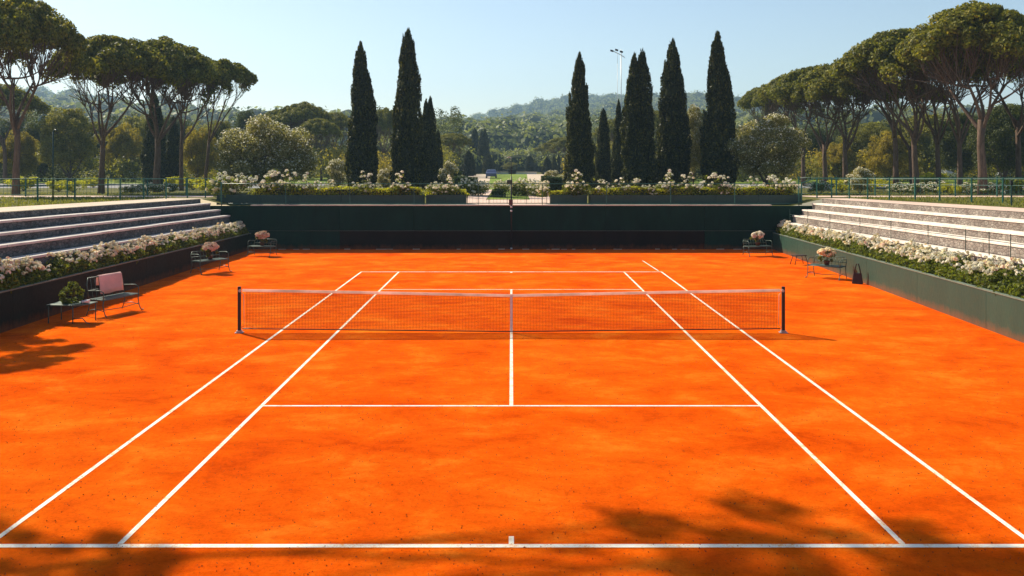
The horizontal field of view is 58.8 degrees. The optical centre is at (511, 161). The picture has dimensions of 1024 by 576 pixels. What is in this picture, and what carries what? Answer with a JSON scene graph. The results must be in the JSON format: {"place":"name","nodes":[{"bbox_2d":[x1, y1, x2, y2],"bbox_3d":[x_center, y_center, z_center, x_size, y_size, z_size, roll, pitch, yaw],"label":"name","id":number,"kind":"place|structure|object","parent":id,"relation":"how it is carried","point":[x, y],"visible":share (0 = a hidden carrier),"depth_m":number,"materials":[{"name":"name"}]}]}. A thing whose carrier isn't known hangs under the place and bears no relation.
{"place":"outdoors","nodes":[
{"label":"outdoors","id":0,"kind":"place"},
{"bbox_2d":[0,198,203,211],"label":"terrace path","id":1,"kind":"structure","parent":0,"point":[20,208],"depth_m":32.88,"materials":[{"name":"stone"}]},
{"bbox_2d":[0,85,351,146],"bbox_3d":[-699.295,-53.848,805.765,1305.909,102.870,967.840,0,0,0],"label":"hill forest","id":2,"kind":"object","parent":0,"point":[64,99],"visible":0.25,"depth_m":433.43,"materials":[{"name":"green plant"}]},
{"bbox_2d":[0,177,387,183],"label":"lawn","id":3,"kind":"structure","parent":0,"point":[116,181],"depth_m":93.73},
{"bbox_2d":[0,130,42,175],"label":"broadleaf tree","id":4,"kind":"object","parent":3,"relation":"on","point":[29,162],"visible":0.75,"depth_m":87.46,"materials":[{"name":"green plant"}]},
{"bbox_2d":[22,120,56,180],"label":"broadleaf tree","id":5,"kind":"object","parent":3,"relation":"on","point":[32,127],"visible":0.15,"depth_m":94.93,"materials":[{"name":"green plant"}]},
{"bbox_2d":[99,122,142,180],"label":"broadleaf tree","id":6,"kind":"object","parent":3,"relation":"on","point":[117,146],"visible":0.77,"depth_m":93.24,"materials":[{"name":"green plant"}]},
{"bbox_2d":[116,117,146,177],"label":"broadleaf tree","id":7,"kind":"object","parent":3,"relation":"on","point":[136,122],"visible":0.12,"depth_m":103.14,"materials":[{"name":"green plant"}]},
{"bbox_2d":[199,120,233,176],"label":"broadleaf tree","id":8,"kind":"object","parent":3,"relation":"on","point":[224,125],"visible":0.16,"depth_m":96.97,"materials":[{"name":"green plant"}]},
{"bbox_2d":[234,109,257,133],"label":"broadleaf tree","id":9,"kind":"object","parent":3,"relation":"on","point":[241,122],"visible":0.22,"depth_m":111.38,"materials":[{"name":"green plant"}]},
{"bbox_2d":[268,101,334,144],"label":"pine tree","id":10,"kind":"object","parent":3,"relation":"on","point":[302,112],"visible":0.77,"depth_m":102.55,"materials":[{"name":"green plant"}]},
{"bbox_2d":[293,118,343,180],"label":"pine tree","id":11,"kind":"object","parent":3,"relation":"on","point":[321,126],"visible":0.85,"depth_m":97.02,"materials":[{"name":"green plant"}]},
{"bbox_2d":[327,112,349,152],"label":"pine tree","id":12,"kind":"object","parent":3,"relation":"on","point":[341,119],"visible":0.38,"depth_m":110.53,"materials":[{"name":"green plant"}]},
{"bbox_2d":[375,107,392,159],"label":"pine tree","id":13,"kind":"object","parent":3,"relation":"on","point":[385,119],"visible":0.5,"depth_m":108.86,"materials":[{"name":"green plant"}]},
{"bbox_2d":[456,200,557,204],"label":"paved path","id":14,"kind":"structure","parent":0,"point":[507,201],"depth_m":45.09,"materials":[{"name":"stone"}]},
{"bbox_2d":[489,174,527,189],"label":"lawn","id":15,"kind":"structure","parent":0,"point":[504,177],"depth_m":117.92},
{"bbox_2d":[488,192,528,198],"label":"lawn","id":16,"kind":"structure","parent":0,"point":[508,195],"depth_m":51.49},
{"bbox_2d":[497,177,529,195],"bbox_3d":[0.181,1.548,53.955,1.973,1.296,1.664,0,0,36],"label":"rose bush","id":17,"kind":"object","parent":16,"relation":"on","point":[518,189],"visible":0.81,"depth_m":53.72,"materials":[{"name":"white plant"}]},
{"bbox_2d":[0,249,1023,575],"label":"clay court","id":18,"kind":"object","parent":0,"point":[506,445],"depth_m":13.82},
{"bbox_2d":[46,301,97,323],"bbox_3d":[-10.996,3.785,22.875,1.103,0.470,0.620,0,0,6],"label":"side table","id":19,"kind":"object","parent":18,"relation":"on","point":[60,303],"visible":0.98,"depth_m":22.65,"materials":[{"name":"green metal"}]},
{"bbox_2d":[59,281,84,303],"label":"potted plant","id":20,"kind":"object","parent":19,"relation":"on","point":[71,287],"visible":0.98,"depth_m":22.90,"materials":[{"name":"green plant"}]},
{"bbox_2d":[86,276,143,317],"bbox_3d":[-10.566,3.524,24.221,0.736,0.994,1.418,0,0,18],"label":"garden bench","id":21,"kind":"object","parent":18,"relation":"on","point":[124,294],"visible":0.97,"depth_m":23.99,"materials":[{"name":"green metal"}]},
{"bbox_2d":[96,272,123,293],"bbox_3d":[-10.810,3.256,24.494,0.202,0.507,0.870,0,0,18],"label":"towel","id":22,"kind":"object","parent":21,"relation":"hanging from","point":[110,282],"visible":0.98,"depth_m":24.45,"materials":[{"name":"fabric"}]},
{"bbox_2d":[0,199,232,284],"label":"stone terrace","id":23,"kind":"structure","parent":18,"relation":"on","point":[38,235],"depth_m":29.23,"materials":[{"name":"stone"}]},
{"bbox_2d":[0,233,250,332],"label":"side wall","id":24,"kind":"structure","parent":18,"relation":"on","point":[23,305],"depth_m":26.18,"materials":[{"name":"paint"}]},
{"bbox_2d":[0,221,248,292],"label":"flower bed","id":25,"kind":"object","parent":24,"relation":"on","point":[13,274],"visible":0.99,"depth_m":27.31,"materials":[{"name":"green plant"}]},
{"bbox_2d":[210,205,811,248],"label":"back wall","id":26,"kind":"structure","parent":18,"relation":"on","point":[489,226],"depth_m":41.90,"materials":[{"name":"green paint"}]},
{"bbox_2d":[221,183,798,205],"bbox_3d":[-0.050,1.490,42.050,26.732,1.070,0.035,0,0,0],"label":"railing","id":27,"kind":"object","parent":26,"relation":"on","point":[542,203],"visible":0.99,"depth_m":42.04,"materials":[{"name":"metal"}]},
{"bbox_2d":[235,286,787,332],"bbox_3d":[0.000,3.475,21.400,12.980,1.090,0.180,0,0,0],"label":"tennis net","id":28,"kind":"object","parent":18,"relation":"on","point":[573,295],"visible":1,"depth_m":21.40,"materials":[{"name":"fabric"}]},
{"bbox_2d":[0,261,1023,546],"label":"court lines","id":29,"kind":"object","parent":18,"relation":"on","point":[214,451],"visible":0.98,"depth_m":10.82,"materials":[{"name":"paint"}]},
{"bbox_2d":[0,258,1023,575],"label":"clay crumbs","id":30,"kind":"object","parent":18,"relation":"on","point":[486,444],"visible":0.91,"depth_m":12.95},
{"bbox_2d":[806,255,846,279],"bbox_3d":[10.906,3.649,31.465,1.268,0.744,0.736,0,0,43],"label":"garden bench","id":31,"kind":"object","parent":18,"relation":"on","point":[831,265],"visible":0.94,"depth_m":31.41,"materials":[{"name":"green metal"}]},
{"bbox_2d":[773,232,1023,342],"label":"side wall","id":32,"kind":"structure","parent":18,"relation":"on","point":[998,313],"depth_m":24.88,"materials":[{"name":"paint"}]},
{"bbox_2d":[775,219,1023,298],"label":"flower bed","id":33,"kind":"object","parent":32,"relation":"on","point":[987,273],"visible":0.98,"depth_m":26.34,"materials":[{"name":"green plant"}]},
{"bbox_2d":[789,199,1023,287],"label":"stone terrace","id":34,"kind":"structure","parent":18,"relation":"on","point":[1001,226],"depth_m":29.21,"materials":[{"name":"stone"}]},
{"bbox_2d":[790,211,1023,257],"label":"handrail","id":35,"kind":"object","parent":34,"relation":"on","point":[989,240],"visible":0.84,"depth_m":25.91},
{"bbox_2d":[0,170,1023,212],"bbox_3d":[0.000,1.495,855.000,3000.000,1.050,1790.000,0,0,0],"label":"ground","id":36,"kind":"structure","parent":0,"point":[214,199],"depth_m":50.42,"materials":[{"name":"green plant"}]},
{"bbox_2d":[0,118,34,176],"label":"broadleaf tree","id":37,"kind":"object","parent":36,"relation":"on","point":[5,123],"visible":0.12,"depth_m":120.19,"materials":[{"name":"green plant"}]},
{"bbox_2d":[0,83,52,183],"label":"pine tree","id":38,"kind":"object","parent":36,"relation":"on","point":[38,105],"visible":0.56,"depth_m":83.81,"materials":[{"name":"green plant"}]},
{"bbox_2d":[0,0,101,195],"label":"pine tree","id":39,"kind":"object","parent":36,"relation":"on","point":[38,28],"visible":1,"depth_m":49.51,"materials":[{"name":"green plant"}]},
{"bbox_2d":[34,107,108,180],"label":"broadleaf tree","id":40,"kind":"object","parent":36,"relation":"on","point":[69,146],"visible":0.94,"depth_m":82.80,"materials":[{"name":"green plant"}]},
{"bbox_2d":[0,178,221,202],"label":"fence","id":41,"kind":"object","parent":36,"relation":"on","point":[119,184],"visible":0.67,"depth_m":39.80,"materials":[{"name":"metal"}]},
{"bbox_2d":[41,34,181,193],"bbox_3d":[-24.540,-2.821,56.230,7.966,10.151,7.491,0,0,-17],"label":"pine tree","id":42,"kind":"object","parent":36,"relation":"on","point":[117,53],"visible":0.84,"depth_m":55.28,"materials":[{"name":"green plant"}]},
{"bbox_2d":[0,178,222,195],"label":"fence","id":43,"kind":"object","parent":36,"relation":"on","point":[66,187],"visible":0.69,"depth_m":48.17,"materials":[{"name":"metal"}]},
{"bbox_2d":[89,35,218,192],"bbox_3d":[-23.453,-3.044,60.333,8.210,10.706,7.866,0,0,-5],"label":"pine tree","id":44,"kind":"object","parent":36,"relation":"on","point":[194,65],"visible":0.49,"depth_m":59.29,"materials":[{"name":"green plant"}]},
{"bbox_2d":[140,94,170,183],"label":"cypress tree","id":45,"kind":"object","parent":36,"relation":"on","point":[147,156],"visible":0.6,"depth_m":75.55,"materials":[{"name":"green plant"}]},
{"bbox_2d":[165,116,179,179],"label":"cypress tree","id":46,"kind":"object","parent":36,"relation":"on","point":[172,156],"visible":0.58,"depth_m":77.61,"materials":[{"name":"green plant"}]},
{"bbox_2d":[141,52,233,190],"bbox_3d":[-22.956,-2.769,63.727,6.182,10.187,6.376,0,0,31],"label":"pine tree","id":47,"kind":"object","parent":36,"relation":"on","point":[227,87],"visible":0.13,"depth_m":63.90,"materials":[{"name":"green plant"}]},
{"bbox_2d":[183,126,220,183],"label":"broadleaf tree","id":48,"kind":"object","parent":36,"relation":"on","point":[194,141],"visible":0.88,"depth_m":83.48,"materials":[{"name":"green plant"}]},
{"bbox_2d":[182,58,257,183],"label":"pine tree","id":49,"kind":"object","parent":36,"relation":"on","point":[241,75],"visible":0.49,"depth_m":65.82,"materials":[{"name":"green plant"}]},
{"bbox_2d":[0,144,461,181],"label":"undergrowth","id":50,"kind":"object","parent":36,"relation":"on","point":[92,169],"visible":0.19,"depth_m":94.60,"materials":[{"name":"green plant"}]},
{"bbox_2d":[19,99,463,175],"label":"treeline","id":51,"kind":"object","parent":36,"relation":"on","point":[456,118],"visible":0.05,"depth_m":131.33,"materials":[{"name":"green plant"}]},
{"bbox_2d":[214,115,319,187],"bbox_3d":[-14.923,-0.330,55.128,6.464,5.136,6.764,0,0,-29],"label":"flowering tree","id":52,"kind":"object","parent":36,"relation":"on","point":[272,145],"visible":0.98,"depth_m":53.38,"materials":[{"name":"green plant"}]},
{"bbox_2d":[217,194,424,204],"bbox_3d":[-9.025,1.785,43.285,9.750,0.470,0.830,0,0,0],"label":"planter","id":53,"kind":"object","parent":36,"relation":"on","point":[243,198],"visible":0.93,"depth_m":42.90,"materials":[{"name":"soil"}]},
{"bbox_2d":[205,171,257,197],"bbox_3d":[-13.320,1.134,43.455,2.314,1.444,1.952,0,0,28],"label":"rose bush","id":54,"kind":"object","parent":53,"relation":"in","point":[231,189],"visible":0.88,"depth_m":43.18,"materials":[{"name":"white plant"}]},
{"bbox_2d":[246,186,428,195],"bbox_3d":[-8.249,1.408,43.292,8.658,0.560,0.783,0,0,0],"label":"hedge","id":55,"kind":"object","parent":53,"relation":"in","point":[374,191],"visible":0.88,"depth_m":43.09,"materials":[{"name":"green plant"}]},
{"bbox_2d":[325,158,346,186],"bbox_3d":[-12.318,0.976,63.971,1.709,2.506,1.942,0,0,16],"label":"flowering shrub","id":56,"kind":"object","parent":36,"relation":"on","point":[334,167],"visible":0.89,"depth_m":63.74,"materials":[{"name":"white plant"}]},
{"bbox_2d":[344,41,378,187],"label":"cypress tree","id":57,"kind":"object","parent":36,"relation":"on","point":[361,154],"visible":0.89,"depth_m":57.52,"materials":[{"name":"green plant"}]},
{"bbox_2d":[390,27,426,190],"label":"cypress tree","id":58,"kind":"object","parent":36,"relation":"on","point":[408,158],"visible":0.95,"depth_m":57.44,"materials":[{"name":"green plant"}]},
{"bbox_2d":[421,95,438,189],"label":"cypress tree","id":59,"kind":"object","parent":36,"relation":"on","point":[430,146],"visible":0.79,"depth_m":65.70,"materials":[{"name":"green plant"}]},
{"bbox_2d":[426,194,466,204],"bbox_3d":[-3.100,1.785,43.585,1.900,0.470,0.830,0,0,0],"label":"planter","id":60,"kind":"object","parent":36,"relation":"on","point":[446,198],"visible":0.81,"depth_m":43.20,"materials":[{"name":"metal"}]},
{"bbox_2d":[437,160,458,184],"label":"flowering shrub","id":61,"kind":"object","parent":36,"relation":"on","point":[449,167],"visible":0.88,"depth_m":65.71,"materials":[{"name":"white plant"}]},
{"bbox_2d":[440,133,473,158],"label":"pine tree","id":62,"kind":"object","parent":36,"relation":"on","point":[454,140],"visible":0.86,"depth_m":117.06,"materials":[{"name":"green plant"}]},
{"bbox_2d":[461,150,475,175],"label":"cypress tree","id":63,"kind":"object","parent":36,"relation":"on","point":[468,166],"visible":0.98,"depth_m":129.46,"materials":[{"name":"green plant"}]},
{"bbox_2d":[457,177,488,195],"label":"rose bush","id":64,"kind":"object","parent":36,"relation":"on","point":[470,188],"visible":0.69,"depth_m":53.78,"materials":[{"name":"white plant"}]},
{"bbox_2d":[477,128,489,172],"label":"cypress tree","id":65,"kind":"object","parent":36,"relation":"on","point":[483,147],"visible":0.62,"depth_m":169.52,"materials":[{"name":"green plant"}]},
{"bbox_2d":[377,135,654,173],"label":"valley wood","id":66,"kind":"object","parent":36,"relation":"on","point":[519,159],"visible":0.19,"depth_m":177.48,"materials":[{"name":"green plant"}]},
{"bbox_2d":[541,136,567,156],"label":"pine tree","id":67,"kind":"object","parent":36,"relation":"on","point":[552,144],"visible":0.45,"depth_m":138.96,"materials":[{"name":"green plant"}]},
{"bbox_2d":[550,194,586,204],"bbox_3d":[2.725,1.785,43.585,1.750,0.470,0.830,0,0,0],"label":"planter","id":68,"kind":"object","parent":36,"relation":"on","point":[568,199],"visible":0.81,"depth_m":43.20,"materials":[{"name":"metal"}]},
{"bbox_2d":[561,169,591,196],"bbox_3d":[3.104,1.044,43.407,1.492,1.430,1.245,0,0,6],"label":"rose bush","id":69,"kind":"object","parent":68,"relation":"in","point":[574,189],"visible":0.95,"depth_m":43.25,"materials":[{"name":"white plant"}]},
{"bbox_2d":[563,51,595,192],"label":"cypress tree","id":70,"kind":"object","parent":36,"relation":"on","point":[580,151],"visible":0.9,"depth_m":57.48,"materials":[{"name":"green plant"}]},
{"bbox_2d":[594,108,612,187],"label":"cypress tree","id":71,"kind":"object","parent":36,"relation":"on","point":[602,161],"visible":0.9,"depth_m":67.67,"materials":[{"name":"green plant"}]},
{"bbox_2d":[610,98,625,187],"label":"cypress tree","id":72,"kind":"object","parent":36,"relation":"on","point":[617,165],"visible":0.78,"depth_m":65.73,"materials":[{"name":"green plant"}]},
{"bbox_2d":[619,48,657,187],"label":"cypress tree","id":73,"kind":"object","parent":36,"relation":"on","point":[638,153],"visible":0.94,"depth_m":57.51,"materials":[{"name":"green plant"}]},
{"bbox_2d":[654,38,692,188],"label":"cypress tree","id":74,"kind":"object","parent":36,"relation":"on","point":[673,140],"visible":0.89,"depth_m":58.45,"materials":[{"name":"green plant"}]},
{"bbox_2d":[588,194,801,204],"bbox_3d":[8.700,1.785,43.285,10.000,0.470,0.830,0,0,0],"label":"planter","id":75,"kind":"object","parent":36,"relation":"on","point":[793,198],"visible":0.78,"depth_m":42.90,"materials":[{"name":"soil"}]},
{"bbox_2d":[588,186,796,195],"bbox_3d":[8.461,1.402,43.298,10.371,0.570,0.778,0,0,0],"label":"hedge","id":76,"kind":"object","parent":75,"relation":"in","point":[703,191],"visible":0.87,"depth_m":43.09,"materials":[{"name":"green plant"}]},
{"bbox_2d":[700,171,731,194],"bbox_3d":[9.811,1.083,43.420,1.622,1.333,1.047,0,0,10],"label":"rose bush","id":77,"kind":"object","parent":75,"relation":"in","point":[718,186],"visible":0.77,"depth_m":43.25,"materials":[{"name":"white plant"}]},
{"bbox_2d":[770,177,802,194],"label":"rose bush","id":78,"kind":"object","parent":75,"relation":"in","point":[784,187],"visible":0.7,"depth_m":42.92,"materials":[{"name":"white plant"}]},
{"bbox_2d":[687,104,703,184],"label":"flowering tree","id":79,"kind":"object","parent":36,"relation":"on","point":[696,122],"visible":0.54,"depth_m":63.59,"materials":[{"name":"green plant"}]},
{"bbox_2d":[699,31,739,186],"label":"cypress tree","id":80,"kind":"object","parent":36,"relation":"on","point":[718,131],"visible":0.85,"depth_m":56.48,"materials":[{"name":"green plant"}]},
{"bbox_2d":[724,112,812,184],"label":"flowering tree","id":81,"kind":"object","parent":36,"relation":"on","point":[757,153],"visible":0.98,"depth_m":54.96,"materials":[{"name":"green plant"}]},
{"bbox_2d":[560,142,1023,181],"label":"undergrowth","id":82,"kind":"object","parent":36,"relation":"on","point":[818,171],"visible":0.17,"depth_m":93.83,"materials":[{"name":"green plant"}]},
{"bbox_2d":[591,104,1005,171],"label":"treeline","id":83,"kind":"object","parent":36,"relation":"on","point":[593,137],"visible":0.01,"depth_m":136.97,"materials":[{"name":"green plant"}]},
{"bbox_2d":[757,71,841,185],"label":"pine tree","id":84,"kind":"object","parent":36,"relation":"on","point":[762,96],"visible":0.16,"depth_m":75.60,"materials":[{"name":"green plant"}]},
{"bbox_2d":[766,65,860,180],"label":"pine tree","id":85,"kind":"object","parent":36,"relation":"on","point":[785,89],"visible":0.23,"depth_m":70.32,"materials":[{"name":"green plant"}]},
{"bbox_2d":[790,63,901,189],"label":"pine tree","id":86,"kind":"object","parent":36,"relation":"on","point":[815,85],"visible":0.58,"depth_m":65.51,"materials":[{"name":"green plant"}]},
{"bbox_2d":[844,167,875,192],"bbox_3d":[21.507,1.222,55.990,1.870,1.914,1.645,0,0,-8],"label":"flowering shrub","id":87,"kind":"object","parent":36,"relation":"on","point":[859,172],"visible":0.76,"depth_m":55.70,"materials":[{"name":"white plant"}]},
{"bbox_2d":[823,60,962,191],"bbox_3d":[25.291,-2.990,60.922,8.363,10.658,8.625,0,0,-23],"label":"pine tree","id":88,"kind":"object","parent":36,"relation":"on","point":[892,123],"visible":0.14,"depth_m":60.83,"materials":[{"name":"green plant"}]},
{"bbox_2d":[854,80,949,183],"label":"pine tree","id":89,"kind":"object","parent":36,"relation":"on","point":[909,148],"visible":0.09,"depth_m":68.23,"materials":[{"name":"green plant"}]},
{"bbox_2d":[830,28,991,192],"bbox_3d":[24.839,-3.085,57.704,8.838,10.751,9.398,0,0,-36],"label":"pine tree","id":90,"kind":"object","parent":36,"relation":"on","point":[878,48],"visible":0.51,"depth_m":56.24,"materials":[{"name":"green plant"}]},
{"bbox_2d":[798,177,1023,195],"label":"fence","id":91,"kind":"object","parent":36,"relation":"on","point":[996,194],"visible":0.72,"depth_m":48.58,"materials":[{"name":"metal"}]},
{"bbox_2d":[801,178,1023,202],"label":"fence","id":92,"kind":"object","parent":36,"relation":"on","point":[915,184],"visible":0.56,"depth_m":40.04,"materials":[{"name":"metal"}]},
{"bbox_2d":[890,68,982,182],"bbox_3d":[28.827,-3.310,63.181,8.554,11.328,8.044,0,0,14],"label":"pine tree","id":93,"kind":"object","parent":36,"relation":"on","point":[937,137],"visible":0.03,"depth_m":62.86,"materials":[{"name":"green plant"}]},
{"bbox_2d":[878,0,1023,195],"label":"pine tree","id":94,"kind":"object","parent":36,"relation":"on","point":[957,34],"visible":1,"depth_m":49.07,"materials":[{"name":"green plant"}]},
{"bbox_2d":[928,111,987,174],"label":"broadleaf tree","id":95,"kind":"object","parent":36,"relation":"on","point":[948,147],"visible":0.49,"depth_m":83.18,"materials":[{"name":"green plant"}]},
{"bbox_2d":[902,25,1021,193],"bbox_3d":[27.874,-3.305,56.651,6.980,11.181,7.423,0,0,21],"label":"pine tree","id":96,"kind":"object","parent":36,"relation":"on","point":[958,135],"visible":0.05,"depth_m":55.96,"materials":[{"name":"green plant"}]},
{"bbox_2d":[962,59,1023,190],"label":"pine tree","id":97,"kind":"object","parent":36,"relation":"on","point":[1019,129],"visible":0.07,"depth_m":63.84,"materials":[{"name":"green plant"}]},
{"bbox_2d":[964,103,1023,180],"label":"broadleaf tree","id":98,"kind":"object","parent":36,"relation":"on","point":[1000,149],"visible":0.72,"depth_m":75.05,"materials":[{"name":"green plant"}]},
{"bbox_2d":[0,0,1023,212],"label":"sky","id":99,"kind":"structure","parent":0,"point":[473,56],"materials":[{"name":"blue"}]},
{"bbox_2d":[384,90,791,151],"bbox_3d":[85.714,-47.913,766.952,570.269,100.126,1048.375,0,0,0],"label":"hill forest","id":100,"kind":"object","parent":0,"point":[536,123],"visible":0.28,"depth_m":409.97,"materials":[{"name":"green plant"}]},
{"bbox_2d":[651,177,1022,183],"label":"lawn","id":101,"kind":"structure","parent":0,"point":[952,181],"depth_m":93.73,"materials":[{"name":"plant"}]},
{"bbox_2d":[737,83,804,181],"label":"pine tree","id":102,"kind":"object","parent":101,"relation":"on","point":[748,100],"visible":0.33,"depth_m":88.72,"materials":[{"name":"green plant"}]},
{"bbox_2d":[797,127,834,179],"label":"broadleaf tree","id":103,"kind":"object","parent":101,"relation":"on","point":[810,134],"visible":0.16,"depth_m":102.18,"materials":[{"name":"green plant"}]},
{"bbox_2d":[812,142,858,179],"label":"broadleaf tree","id":104,"kind":"object","parent":101,"relation":"on","point":[836,151],"visible":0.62,"depth_m":91.41,"materials":[{"name":"green plant"}]},
{"bbox_2d":[835,122,897,180],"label":"broadleaf tree","id":105,"kind":"object","parent":101,"relation":"on","point":[868,130],"visible":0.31,"depth_m":95.06,"materials":[{"name":"green plant"}]},
{"bbox_2d":[864,130,908,182],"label":"broadleaf tree","id":106,"kind":"object","parent":101,"relation":"on","point":[884,150],"visible":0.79,"depth_m":85.22,"materials":[{"name":"green plant"}]},
{"bbox_2d":[897,114,945,174],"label":"broadleaf tree","id":107,"kind":"object","parent":101,"relation":"on","point":[924,142],"visible":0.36,"depth_m":90.94,"materials":[{"name":"green plant"}]},
{"bbox_2d":[777,101,1023,133],"bbox_3d":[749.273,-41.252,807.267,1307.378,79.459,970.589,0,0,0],"label":"hill forest","id":108,"kind":"object","parent":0,"point":[875,115],"visible":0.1,"depth_m":344.36,"materials":[{"name":"green plant"}]},
{"bbox_2d":[819,198,1023,211],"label":"terrace path","id":109,"kind":"structure","parent":0,"point":[958,206],"depth_m":31.68,"materials":[{"name":"stone"}]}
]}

